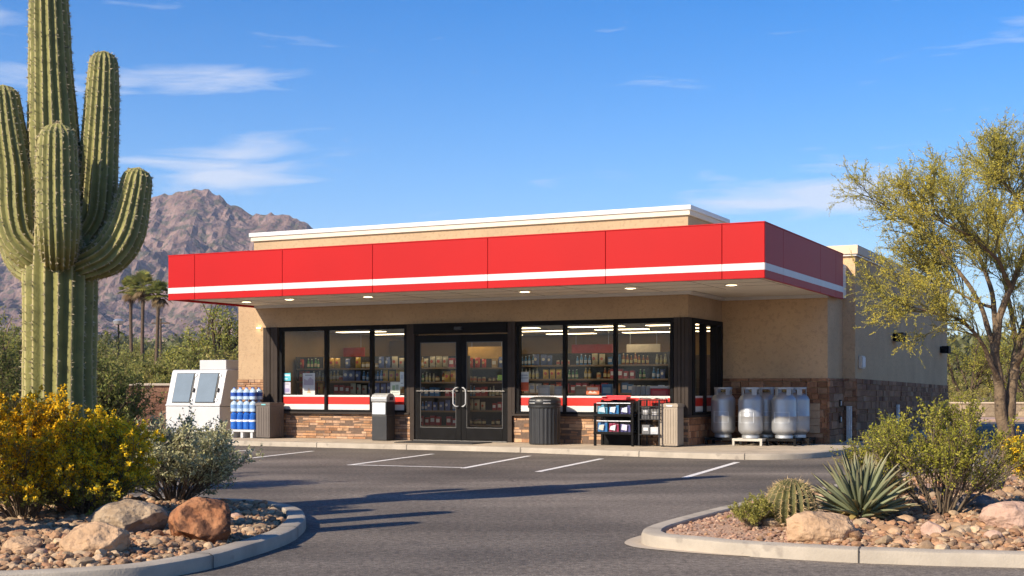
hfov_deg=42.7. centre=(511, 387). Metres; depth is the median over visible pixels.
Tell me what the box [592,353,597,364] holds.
snack bag
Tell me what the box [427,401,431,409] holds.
snack bag
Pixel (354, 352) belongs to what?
hanging banner
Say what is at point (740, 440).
tank stand
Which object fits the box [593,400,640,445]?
display rack
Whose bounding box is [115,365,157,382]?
desert shrub
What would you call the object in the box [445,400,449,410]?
snack bag
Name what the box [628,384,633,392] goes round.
carton
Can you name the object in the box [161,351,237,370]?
desert shrub
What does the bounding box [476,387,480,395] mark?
carton
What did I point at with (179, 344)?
desert shrub
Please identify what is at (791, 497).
barrel cactus
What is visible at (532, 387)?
carton
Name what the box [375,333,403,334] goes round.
ceiling light
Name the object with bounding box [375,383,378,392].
snack bag
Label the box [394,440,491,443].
door mat
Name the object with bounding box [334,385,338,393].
carton
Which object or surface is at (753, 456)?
kerb
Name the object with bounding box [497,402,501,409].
carton
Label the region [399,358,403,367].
snack bag
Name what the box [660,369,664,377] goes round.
snack bag
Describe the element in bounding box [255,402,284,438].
trash can
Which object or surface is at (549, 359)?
snack bag
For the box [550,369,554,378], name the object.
snack bag
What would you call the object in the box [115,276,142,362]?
fan palm
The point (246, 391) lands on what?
water jug
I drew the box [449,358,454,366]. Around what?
carton
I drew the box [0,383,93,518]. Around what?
flowering shrub
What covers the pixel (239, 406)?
water jug
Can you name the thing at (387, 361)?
snack bag
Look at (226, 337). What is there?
mesquite tree
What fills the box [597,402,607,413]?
display box
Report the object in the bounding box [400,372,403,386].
poster
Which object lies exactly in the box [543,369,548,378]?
snack bag
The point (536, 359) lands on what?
snack bag
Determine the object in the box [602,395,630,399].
sign tray
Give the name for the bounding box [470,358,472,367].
snack bag
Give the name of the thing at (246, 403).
water jug
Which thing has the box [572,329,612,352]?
hanging banner
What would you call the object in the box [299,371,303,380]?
snack bag
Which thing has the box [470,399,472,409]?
snack bag
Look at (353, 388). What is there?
snack bag
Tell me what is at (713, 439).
tank stand
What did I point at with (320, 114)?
sky
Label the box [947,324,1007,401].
mesquite tree
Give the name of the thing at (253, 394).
water jug
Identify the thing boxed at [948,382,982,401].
desert shrub
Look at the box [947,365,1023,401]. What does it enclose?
ground
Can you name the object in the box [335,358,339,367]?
snack bag
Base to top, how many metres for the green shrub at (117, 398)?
1.938 m
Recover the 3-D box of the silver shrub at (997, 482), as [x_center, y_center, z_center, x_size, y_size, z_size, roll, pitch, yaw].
[4.716,0.918,13.398,0.820,0.527,0.777,0,0,0]
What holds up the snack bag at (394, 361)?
on the shelving unit at (342, 366)
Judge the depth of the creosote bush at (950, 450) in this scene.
10.80 m
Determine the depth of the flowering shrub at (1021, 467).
12.89 m
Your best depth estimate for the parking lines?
21.14 m
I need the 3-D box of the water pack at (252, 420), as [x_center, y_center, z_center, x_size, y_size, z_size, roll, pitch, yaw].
[-5.853,0.761,29.672,0.185,0.397,0.185,0,0,26]
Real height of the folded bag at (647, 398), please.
0.051 m
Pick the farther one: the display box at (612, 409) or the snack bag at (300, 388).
the snack bag at (300, 388)
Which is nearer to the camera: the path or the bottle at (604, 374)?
the bottle at (604, 374)
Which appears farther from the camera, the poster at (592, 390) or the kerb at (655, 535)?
the poster at (592, 390)
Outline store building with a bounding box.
[168,205,949,445]
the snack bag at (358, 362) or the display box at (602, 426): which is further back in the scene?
the snack bag at (358, 362)
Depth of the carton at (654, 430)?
25.38 m
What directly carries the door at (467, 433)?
in the store building
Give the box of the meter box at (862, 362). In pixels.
[859,356,865,368]
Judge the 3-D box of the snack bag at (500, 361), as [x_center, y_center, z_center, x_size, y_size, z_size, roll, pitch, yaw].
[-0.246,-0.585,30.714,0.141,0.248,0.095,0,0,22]
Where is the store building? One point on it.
(769, 304)
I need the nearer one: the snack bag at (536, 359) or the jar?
the snack bag at (536, 359)
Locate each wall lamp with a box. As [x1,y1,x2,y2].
[893,332,905,341]
[940,346,950,352]
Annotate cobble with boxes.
[238,503,250,507]
[887,527,901,534]
[894,514,915,523]
[953,525,971,531]
[983,530,1002,537]
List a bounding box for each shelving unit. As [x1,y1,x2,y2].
[296,356,403,404]
[421,356,469,426]
[470,358,501,427]
[522,352,669,397]
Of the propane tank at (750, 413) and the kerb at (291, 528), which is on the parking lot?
the kerb at (291, 528)
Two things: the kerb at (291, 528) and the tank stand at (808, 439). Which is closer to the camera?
the kerb at (291, 528)
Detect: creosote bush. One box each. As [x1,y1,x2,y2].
[829,410,928,477]
[850,388,1023,514]
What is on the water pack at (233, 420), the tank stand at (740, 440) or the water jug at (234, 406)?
the water jug at (234, 406)
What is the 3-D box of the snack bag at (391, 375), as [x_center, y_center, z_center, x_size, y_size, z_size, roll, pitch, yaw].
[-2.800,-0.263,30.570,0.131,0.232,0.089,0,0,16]
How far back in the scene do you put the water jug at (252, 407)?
29.60 m
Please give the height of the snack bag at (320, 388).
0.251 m
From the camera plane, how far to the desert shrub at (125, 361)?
59.33 m
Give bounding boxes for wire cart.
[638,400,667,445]
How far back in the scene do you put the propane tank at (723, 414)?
26.24 m
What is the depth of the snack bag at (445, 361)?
30.46 m
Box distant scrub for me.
[0,325,1023,379]
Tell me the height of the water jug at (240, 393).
0.276 m
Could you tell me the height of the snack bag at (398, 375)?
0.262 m
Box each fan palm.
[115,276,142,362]
[126,269,159,360]
[145,279,172,367]
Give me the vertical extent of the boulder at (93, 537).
0.285 m
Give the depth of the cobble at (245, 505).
12.21 m
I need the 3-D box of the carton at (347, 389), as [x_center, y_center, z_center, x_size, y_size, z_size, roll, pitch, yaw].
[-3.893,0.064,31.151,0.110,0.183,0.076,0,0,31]
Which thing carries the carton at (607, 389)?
on the sales counter
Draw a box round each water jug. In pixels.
[231,387,236,399]
[231,400,237,411]
[237,387,243,399]
[237,401,243,411]
[243,387,249,399]
[243,400,249,411]
[249,387,256,399]
[249,400,255,411]
[257,387,262,399]
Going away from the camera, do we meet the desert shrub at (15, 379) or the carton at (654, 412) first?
the carton at (654, 412)
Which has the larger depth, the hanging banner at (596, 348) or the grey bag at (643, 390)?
the hanging banner at (596, 348)
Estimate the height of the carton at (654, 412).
0.209 m
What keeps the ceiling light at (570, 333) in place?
attached to the store building
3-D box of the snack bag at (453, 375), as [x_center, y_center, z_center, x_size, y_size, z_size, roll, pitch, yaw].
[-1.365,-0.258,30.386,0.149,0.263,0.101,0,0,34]
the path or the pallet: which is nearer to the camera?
the pallet
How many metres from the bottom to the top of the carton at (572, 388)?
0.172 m
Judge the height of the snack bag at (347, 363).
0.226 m
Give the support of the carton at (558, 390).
on the sales counter
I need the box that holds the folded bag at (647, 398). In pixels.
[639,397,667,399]
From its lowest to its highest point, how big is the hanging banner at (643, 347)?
0.679 m
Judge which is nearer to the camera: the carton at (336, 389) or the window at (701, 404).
the window at (701, 404)
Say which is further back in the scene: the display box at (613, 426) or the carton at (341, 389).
the carton at (341, 389)
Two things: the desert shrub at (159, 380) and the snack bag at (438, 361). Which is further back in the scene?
the desert shrub at (159, 380)
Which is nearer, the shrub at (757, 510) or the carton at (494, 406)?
the shrub at (757, 510)
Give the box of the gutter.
[625,536,741,555]
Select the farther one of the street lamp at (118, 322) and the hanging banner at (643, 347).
the street lamp at (118, 322)
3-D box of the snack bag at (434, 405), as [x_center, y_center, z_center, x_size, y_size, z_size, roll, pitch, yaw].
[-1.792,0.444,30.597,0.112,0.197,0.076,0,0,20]
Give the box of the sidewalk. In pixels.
[167,427,953,453]
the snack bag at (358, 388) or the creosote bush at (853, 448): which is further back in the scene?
the snack bag at (358, 388)
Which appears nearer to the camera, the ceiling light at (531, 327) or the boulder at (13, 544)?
the boulder at (13, 544)
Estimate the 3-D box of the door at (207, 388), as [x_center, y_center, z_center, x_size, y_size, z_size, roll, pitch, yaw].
[-7.201,0.016,31.093,0.658,0.713,0.224,0,0,26]
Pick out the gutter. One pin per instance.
(634, 542)
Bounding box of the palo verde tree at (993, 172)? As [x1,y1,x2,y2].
[826,106,1023,466]
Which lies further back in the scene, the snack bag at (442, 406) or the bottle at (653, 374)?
the snack bag at (442, 406)
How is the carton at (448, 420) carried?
on the shelving unit at (437, 371)
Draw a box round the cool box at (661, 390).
[650,385,669,395]
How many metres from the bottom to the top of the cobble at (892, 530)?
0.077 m
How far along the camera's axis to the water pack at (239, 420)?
29.75 m
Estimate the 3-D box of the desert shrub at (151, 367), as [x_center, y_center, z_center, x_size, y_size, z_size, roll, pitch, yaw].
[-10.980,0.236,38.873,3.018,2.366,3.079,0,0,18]
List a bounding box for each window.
[279,324,406,412]
[516,317,673,414]
[692,318,722,414]
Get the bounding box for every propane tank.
[711,387,734,437]
[738,387,762,437]
[759,387,774,437]
[771,387,796,438]
[793,387,809,437]
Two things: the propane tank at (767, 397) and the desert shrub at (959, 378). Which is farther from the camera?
the desert shrub at (959, 378)
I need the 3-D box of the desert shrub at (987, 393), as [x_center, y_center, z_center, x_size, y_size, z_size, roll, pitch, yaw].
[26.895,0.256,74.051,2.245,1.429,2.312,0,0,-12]
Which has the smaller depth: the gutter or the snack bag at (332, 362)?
the gutter
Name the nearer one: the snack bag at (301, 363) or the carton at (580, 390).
the carton at (580, 390)
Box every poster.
[284,373,290,380]
[284,382,290,393]
[303,373,314,394]
[390,382,399,394]
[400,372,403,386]
[521,372,528,390]
[586,387,598,394]
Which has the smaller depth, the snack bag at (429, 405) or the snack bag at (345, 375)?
the snack bag at (429, 405)
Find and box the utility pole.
[151,319,169,362]
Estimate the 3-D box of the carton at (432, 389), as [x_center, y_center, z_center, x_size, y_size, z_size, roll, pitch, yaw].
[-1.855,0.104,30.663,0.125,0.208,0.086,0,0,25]
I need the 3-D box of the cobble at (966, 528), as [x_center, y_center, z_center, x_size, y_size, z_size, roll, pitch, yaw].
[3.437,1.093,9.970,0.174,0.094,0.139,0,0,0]
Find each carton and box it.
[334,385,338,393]
[339,385,345,393]
[345,386,350,393]
[424,389,428,395]
[425,417,429,424]
[430,387,435,395]
[430,416,436,424]
[435,388,440,395]
[436,417,441,424]
[445,388,450,395]
[446,416,452,424]
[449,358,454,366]
[452,418,455,425]
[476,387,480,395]
[481,387,487,395]
[492,359,497,366]
[492,403,496,409]
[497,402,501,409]
[530,383,535,392]
[538,385,553,395]
[554,386,562,395]
[571,385,575,392]
[575,386,591,395]
[602,384,612,395]
[608,357,612,363]
[610,369,612,378]
[618,369,623,378]
[622,383,627,392]
[624,371,628,378]
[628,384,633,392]
[630,371,635,378]
[642,407,654,418]
[642,425,652,433]
[650,427,658,433]
[651,408,658,418]
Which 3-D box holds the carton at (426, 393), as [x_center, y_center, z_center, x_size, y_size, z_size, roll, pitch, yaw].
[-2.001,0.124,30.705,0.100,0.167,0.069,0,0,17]
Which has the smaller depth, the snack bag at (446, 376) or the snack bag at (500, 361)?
the snack bag at (446, 376)
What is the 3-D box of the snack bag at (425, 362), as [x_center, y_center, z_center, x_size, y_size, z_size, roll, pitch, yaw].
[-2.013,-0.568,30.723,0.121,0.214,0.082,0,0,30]
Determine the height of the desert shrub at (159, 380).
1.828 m
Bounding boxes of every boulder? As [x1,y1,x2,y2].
[1,536,42,552]
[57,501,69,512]
[59,521,130,555]
[86,499,168,533]
[168,497,230,542]
[786,511,855,542]
[920,521,944,535]
[956,494,994,507]
[978,501,1023,529]
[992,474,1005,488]
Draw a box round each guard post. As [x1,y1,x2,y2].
[845,406,852,441]
[896,405,899,423]
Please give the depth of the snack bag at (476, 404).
30.96 m
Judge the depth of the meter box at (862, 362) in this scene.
27.98 m
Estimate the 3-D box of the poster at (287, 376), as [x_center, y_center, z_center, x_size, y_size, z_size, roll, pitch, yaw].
[-5.143,-0.234,29.978,0.197,0.176,0.006,0,0,26]
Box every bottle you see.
[603,368,606,378]
[652,367,655,377]
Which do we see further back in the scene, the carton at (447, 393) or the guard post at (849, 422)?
the carton at (447, 393)
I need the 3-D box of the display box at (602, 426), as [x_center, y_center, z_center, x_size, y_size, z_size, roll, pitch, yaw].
[1.838,0.757,25.889,0.231,0.246,0.318,0,0,26]
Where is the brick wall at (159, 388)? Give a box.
[109,383,169,430]
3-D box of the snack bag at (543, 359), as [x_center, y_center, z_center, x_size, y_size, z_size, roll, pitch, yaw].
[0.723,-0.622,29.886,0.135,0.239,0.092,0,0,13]
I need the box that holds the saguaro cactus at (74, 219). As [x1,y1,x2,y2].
[0,0,153,504]
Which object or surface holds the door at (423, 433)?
in the store building
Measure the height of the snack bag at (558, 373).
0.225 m
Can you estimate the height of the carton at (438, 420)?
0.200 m
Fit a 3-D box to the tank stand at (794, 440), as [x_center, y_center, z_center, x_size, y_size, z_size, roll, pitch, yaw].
[5.376,1.081,25.921,0.606,0.138,0.522,0,0,26]
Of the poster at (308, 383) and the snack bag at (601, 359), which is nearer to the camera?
the snack bag at (601, 359)
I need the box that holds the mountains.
[0,189,312,339]
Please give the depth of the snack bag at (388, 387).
30.59 m
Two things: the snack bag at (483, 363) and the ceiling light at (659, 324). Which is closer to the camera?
the ceiling light at (659, 324)
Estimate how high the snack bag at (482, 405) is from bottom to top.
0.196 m
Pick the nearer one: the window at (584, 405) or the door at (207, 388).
the window at (584, 405)
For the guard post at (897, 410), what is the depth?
31.51 m
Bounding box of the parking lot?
[13,422,1023,575]
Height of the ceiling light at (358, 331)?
0.023 m
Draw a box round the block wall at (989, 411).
[949,402,1023,416]
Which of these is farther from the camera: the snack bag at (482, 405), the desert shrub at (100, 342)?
the desert shrub at (100, 342)
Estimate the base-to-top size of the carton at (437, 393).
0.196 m
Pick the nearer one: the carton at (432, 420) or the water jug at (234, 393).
the water jug at (234, 393)
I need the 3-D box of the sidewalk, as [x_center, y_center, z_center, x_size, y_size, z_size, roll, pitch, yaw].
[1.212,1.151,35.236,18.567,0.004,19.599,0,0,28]
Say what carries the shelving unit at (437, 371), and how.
on the store building
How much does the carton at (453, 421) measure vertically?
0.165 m
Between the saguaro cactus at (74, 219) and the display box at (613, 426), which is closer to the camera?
the saguaro cactus at (74, 219)
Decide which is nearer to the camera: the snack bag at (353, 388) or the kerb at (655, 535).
the kerb at (655, 535)
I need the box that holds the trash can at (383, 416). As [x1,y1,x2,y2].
[371,393,394,440]
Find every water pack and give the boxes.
[230,412,236,428]
[237,412,243,428]
[243,412,249,429]
[249,412,255,429]
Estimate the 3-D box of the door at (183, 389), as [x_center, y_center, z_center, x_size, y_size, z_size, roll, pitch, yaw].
[-7.842,0.016,31.411,0.627,0.713,0.224,0,0,26]
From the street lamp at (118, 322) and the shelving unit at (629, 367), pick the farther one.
the street lamp at (118, 322)
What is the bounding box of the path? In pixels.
[954,417,1023,421]
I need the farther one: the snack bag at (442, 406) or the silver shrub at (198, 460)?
the snack bag at (442, 406)
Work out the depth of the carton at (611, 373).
29.09 m
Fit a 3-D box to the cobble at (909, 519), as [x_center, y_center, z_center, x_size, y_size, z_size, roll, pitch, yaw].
[3.158,1.070,10.539,0.174,0.094,0.139,0,0,0]
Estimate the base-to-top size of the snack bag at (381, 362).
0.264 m
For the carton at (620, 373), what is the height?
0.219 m
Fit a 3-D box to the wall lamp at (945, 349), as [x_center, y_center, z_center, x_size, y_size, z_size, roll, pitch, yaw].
[12.621,-1.092,38.191,0.251,0.209,0.460,0,0,26]
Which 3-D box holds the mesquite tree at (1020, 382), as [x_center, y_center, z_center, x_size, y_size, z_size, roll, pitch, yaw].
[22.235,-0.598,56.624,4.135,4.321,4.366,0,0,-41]
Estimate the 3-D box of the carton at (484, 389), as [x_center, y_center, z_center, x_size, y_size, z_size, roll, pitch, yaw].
[-0.650,0.099,30.929,0.131,0.219,0.090,0,0,44]
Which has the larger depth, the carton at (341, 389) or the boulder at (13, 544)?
the carton at (341, 389)
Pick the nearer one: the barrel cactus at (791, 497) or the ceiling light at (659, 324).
the barrel cactus at (791, 497)
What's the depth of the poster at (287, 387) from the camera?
29.97 m
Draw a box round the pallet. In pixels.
[228,429,256,437]
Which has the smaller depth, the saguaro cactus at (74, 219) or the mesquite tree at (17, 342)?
the saguaro cactus at (74, 219)
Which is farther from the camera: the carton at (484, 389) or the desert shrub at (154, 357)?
the desert shrub at (154, 357)
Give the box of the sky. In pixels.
[0,0,1023,337]
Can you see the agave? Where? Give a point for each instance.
(863, 490)
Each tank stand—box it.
[705,437,741,443]
[732,438,768,445]
[747,437,782,444]
[766,438,801,445]
[779,437,815,444]
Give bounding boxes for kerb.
[0,496,305,575]
[166,426,972,459]
[641,463,1023,567]
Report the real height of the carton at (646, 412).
0.251 m
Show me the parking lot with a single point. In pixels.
(440, 516)
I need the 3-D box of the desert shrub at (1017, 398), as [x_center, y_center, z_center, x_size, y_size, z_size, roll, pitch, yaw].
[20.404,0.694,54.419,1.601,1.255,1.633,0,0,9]
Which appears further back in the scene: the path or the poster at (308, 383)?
the path
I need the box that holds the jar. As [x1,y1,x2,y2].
[477,419,481,424]
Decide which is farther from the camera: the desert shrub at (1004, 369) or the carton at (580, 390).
the desert shrub at (1004, 369)
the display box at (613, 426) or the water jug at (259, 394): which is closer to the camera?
the display box at (613, 426)
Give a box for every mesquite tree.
[0,314,21,379]
[157,303,237,369]
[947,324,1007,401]
[958,329,1023,398]
[970,331,1023,400]
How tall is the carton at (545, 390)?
0.251 m
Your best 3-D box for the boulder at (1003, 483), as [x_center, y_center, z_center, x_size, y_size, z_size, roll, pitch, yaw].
[5.003,0.987,13.518,0.158,0.217,0.126,0,0,0]
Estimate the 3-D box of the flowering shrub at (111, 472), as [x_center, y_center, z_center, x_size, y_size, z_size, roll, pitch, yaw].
[-3.616,0.667,11.160,1.349,1.087,1.490,0,0,0]
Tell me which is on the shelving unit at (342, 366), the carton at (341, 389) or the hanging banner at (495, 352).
the carton at (341, 389)
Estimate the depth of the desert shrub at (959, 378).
69.89 m
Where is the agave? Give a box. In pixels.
[808,448,920,520]
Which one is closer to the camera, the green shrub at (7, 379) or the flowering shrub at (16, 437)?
the flowering shrub at (16, 437)
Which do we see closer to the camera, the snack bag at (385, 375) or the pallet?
the pallet
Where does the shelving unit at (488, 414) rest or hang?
on the store building
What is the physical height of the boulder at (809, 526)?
0.291 m
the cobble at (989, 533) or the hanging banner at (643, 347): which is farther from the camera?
the hanging banner at (643, 347)
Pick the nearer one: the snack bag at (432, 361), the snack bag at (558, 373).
the snack bag at (558, 373)
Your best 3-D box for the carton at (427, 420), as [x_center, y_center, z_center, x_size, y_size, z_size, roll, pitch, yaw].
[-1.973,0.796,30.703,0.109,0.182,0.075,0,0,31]
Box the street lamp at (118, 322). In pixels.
[113,319,123,358]
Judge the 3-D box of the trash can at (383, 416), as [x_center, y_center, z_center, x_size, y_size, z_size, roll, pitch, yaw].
[-2.782,0.640,28.356,0.408,1.019,0.369,0,0,26]
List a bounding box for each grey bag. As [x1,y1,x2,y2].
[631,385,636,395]
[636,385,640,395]
[641,385,645,395]
[646,385,650,395]
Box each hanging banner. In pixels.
[343,347,364,356]
[468,333,501,358]
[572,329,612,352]
[627,344,659,352]
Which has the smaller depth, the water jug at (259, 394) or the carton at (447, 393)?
the water jug at (259, 394)
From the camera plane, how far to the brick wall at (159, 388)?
34.09 m
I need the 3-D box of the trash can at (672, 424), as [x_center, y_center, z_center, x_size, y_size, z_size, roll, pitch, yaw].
[3.096,0.732,25.466,0.395,0.836,0.391,0,0,26]
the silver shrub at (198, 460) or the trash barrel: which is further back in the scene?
the trash barrel
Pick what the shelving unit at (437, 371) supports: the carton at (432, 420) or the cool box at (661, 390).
the carton at (432, 420)
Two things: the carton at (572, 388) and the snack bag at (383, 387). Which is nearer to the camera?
the carton at (572, 388)
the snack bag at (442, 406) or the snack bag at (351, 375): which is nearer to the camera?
the snack bag at (442, 406)
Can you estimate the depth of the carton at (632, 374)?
28.89 m
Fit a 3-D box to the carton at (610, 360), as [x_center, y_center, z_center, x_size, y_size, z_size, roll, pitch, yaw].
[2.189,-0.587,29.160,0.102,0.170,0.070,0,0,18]
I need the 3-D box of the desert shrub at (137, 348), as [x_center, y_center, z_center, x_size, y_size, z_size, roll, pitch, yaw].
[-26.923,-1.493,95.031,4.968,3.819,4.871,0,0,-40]
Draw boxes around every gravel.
[0,494,283,570]
[689,469,1023,550]
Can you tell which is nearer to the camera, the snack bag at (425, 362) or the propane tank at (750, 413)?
the propane tank at (750, 413)
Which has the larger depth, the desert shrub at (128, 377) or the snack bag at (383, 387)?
the desert shrub at (128, 377)
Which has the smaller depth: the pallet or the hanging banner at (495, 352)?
the pallet
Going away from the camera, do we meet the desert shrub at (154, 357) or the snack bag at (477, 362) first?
the snack bag at (477, 362)
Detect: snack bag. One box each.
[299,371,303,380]
[299,383,302,393]
[300,359,303,367]
[318,383,322,393]
[330,358,334,367]
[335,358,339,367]
[343,370,348,380]
[345,359,349,367]
[349,370,354,380]
[351,383,355,393]
[356,357,360,367]
[356,371,359,380]
[357,384,360,393]
[362,385,366,393]
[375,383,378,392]
[379,357,383,367]
[381,383,385,392]
[383,370,387,380]
[385,357,389,367]
[387,383,389,392]
[389,371,394,380]
[392,356,397,367]
[396,370,400,380]
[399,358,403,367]
[424,358,427,366]
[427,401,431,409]
[430,356,434,366]
[433,402,436,409]
[436,356,441,366]
[440,402,443,410]
[443,356,447,366]
[444,371,449,381]
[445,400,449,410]
[451,370,455,381]
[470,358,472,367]
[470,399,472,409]
[474,399,479,409]
[475,357,479,367]
[481,402,484,409]
[482,359,485,367]
[499,357,501,366]
[534,354,538,364]
[541,355,546,364]
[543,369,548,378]
[547,355,551,364]
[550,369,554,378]
[556,369,561,378]
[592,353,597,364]
[599,354,604,364]
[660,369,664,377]
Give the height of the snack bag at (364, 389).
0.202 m
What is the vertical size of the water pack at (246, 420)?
0.397 m
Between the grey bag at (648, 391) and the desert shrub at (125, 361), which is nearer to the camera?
the grey bag at (648, 391)
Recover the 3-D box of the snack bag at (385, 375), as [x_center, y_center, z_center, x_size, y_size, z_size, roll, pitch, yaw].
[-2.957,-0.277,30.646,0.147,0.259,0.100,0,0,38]
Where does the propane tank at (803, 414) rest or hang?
on the tank stand at (808, 439)
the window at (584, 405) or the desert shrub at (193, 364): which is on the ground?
the desert shrub at (193, 364)
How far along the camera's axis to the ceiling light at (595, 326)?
29.36 m
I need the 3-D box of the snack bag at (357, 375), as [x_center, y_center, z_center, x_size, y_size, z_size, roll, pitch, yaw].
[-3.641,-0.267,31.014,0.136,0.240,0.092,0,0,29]
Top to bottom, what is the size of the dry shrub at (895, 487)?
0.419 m
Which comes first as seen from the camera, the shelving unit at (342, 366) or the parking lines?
the parking lines
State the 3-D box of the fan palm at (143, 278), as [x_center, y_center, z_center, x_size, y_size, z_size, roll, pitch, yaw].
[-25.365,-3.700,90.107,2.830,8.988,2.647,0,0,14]
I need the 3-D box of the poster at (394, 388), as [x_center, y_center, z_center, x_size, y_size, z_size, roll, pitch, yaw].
[-2.555,0.028,28.689,0.246,0.280,0.006,0,0,26]
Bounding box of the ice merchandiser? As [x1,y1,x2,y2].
[165,360,237,433]
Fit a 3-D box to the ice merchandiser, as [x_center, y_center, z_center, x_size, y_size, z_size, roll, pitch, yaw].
[-7.396,0.251,31.555,1.651,1.797,0.911,0,0,26]
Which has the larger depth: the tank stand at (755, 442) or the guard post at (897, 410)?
the guard post at (897, 410)
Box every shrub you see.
[0,312,21,480]
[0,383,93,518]
[2,366,20,407]
[2,404,166,514]
[96,326,167,442]
[97,339,121,359]
[101,349,160,376]
[103,357,144,380]
[104,341,154,364]
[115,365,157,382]
[116,348,177,363]
[118,356,196,382]
[125,399,264,500]
[137,342,236,380]
[154,374,170,382]
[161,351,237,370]
[174,340,211,355]
[727,490,775,527]
[884,475,917,500]
[939,455,1015,491]
[947,369,980,391]
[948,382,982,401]
[976,384,992,401]
[984,391,1021,401]
[1000,426,1023,480]
[1002,366,1023,380]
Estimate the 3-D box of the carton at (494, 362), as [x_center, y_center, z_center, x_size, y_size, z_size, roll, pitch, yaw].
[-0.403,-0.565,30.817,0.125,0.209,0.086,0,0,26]
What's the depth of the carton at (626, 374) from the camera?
28.95 m
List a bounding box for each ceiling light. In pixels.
[334,330,388,332]
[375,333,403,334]
[522,327,542,328]
[522,330,570,331]
[544,332,596,334]
[568,325,625,327]
[592,328,651,329]
[621,331,669,332]
[643,324,698,325]
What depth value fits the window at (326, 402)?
29.39 m
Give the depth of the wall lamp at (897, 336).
31.41 m
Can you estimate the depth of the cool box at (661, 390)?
26.41 m
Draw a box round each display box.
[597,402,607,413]
[597,419,608,431]
[608,402,619,413]
[608,419,622,431]
[619,402,635,413]
[620,419,635,431]
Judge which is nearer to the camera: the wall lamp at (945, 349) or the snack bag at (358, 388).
the snack bag at (358, 388)
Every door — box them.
[172,373,196,402]
[195,373,221,402]
[415,335,460,439]
[461,334,507,440]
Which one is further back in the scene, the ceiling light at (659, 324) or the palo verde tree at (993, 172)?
the ceiling light at (659, 324)
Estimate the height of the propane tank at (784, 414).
1.008 m
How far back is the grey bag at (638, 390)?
26.65 m
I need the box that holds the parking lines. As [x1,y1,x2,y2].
[239,450,738,477]
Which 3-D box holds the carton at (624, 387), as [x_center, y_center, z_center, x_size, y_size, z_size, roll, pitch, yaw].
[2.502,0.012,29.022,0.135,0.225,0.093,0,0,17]
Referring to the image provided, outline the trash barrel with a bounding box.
[528,396,561,444]
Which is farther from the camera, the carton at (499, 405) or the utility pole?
the utility pole
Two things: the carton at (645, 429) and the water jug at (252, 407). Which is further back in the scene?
the water jug at (252, 407)
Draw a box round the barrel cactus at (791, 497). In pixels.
[764,475,821,526]
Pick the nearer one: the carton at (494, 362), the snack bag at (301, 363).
the carton at (494, 362)
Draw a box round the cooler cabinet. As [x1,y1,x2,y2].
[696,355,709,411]
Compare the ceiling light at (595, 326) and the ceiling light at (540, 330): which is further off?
the ceiling light at (540, 330)
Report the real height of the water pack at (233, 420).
0.397 m
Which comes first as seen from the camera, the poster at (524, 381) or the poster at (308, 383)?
the poster at (524, 381)

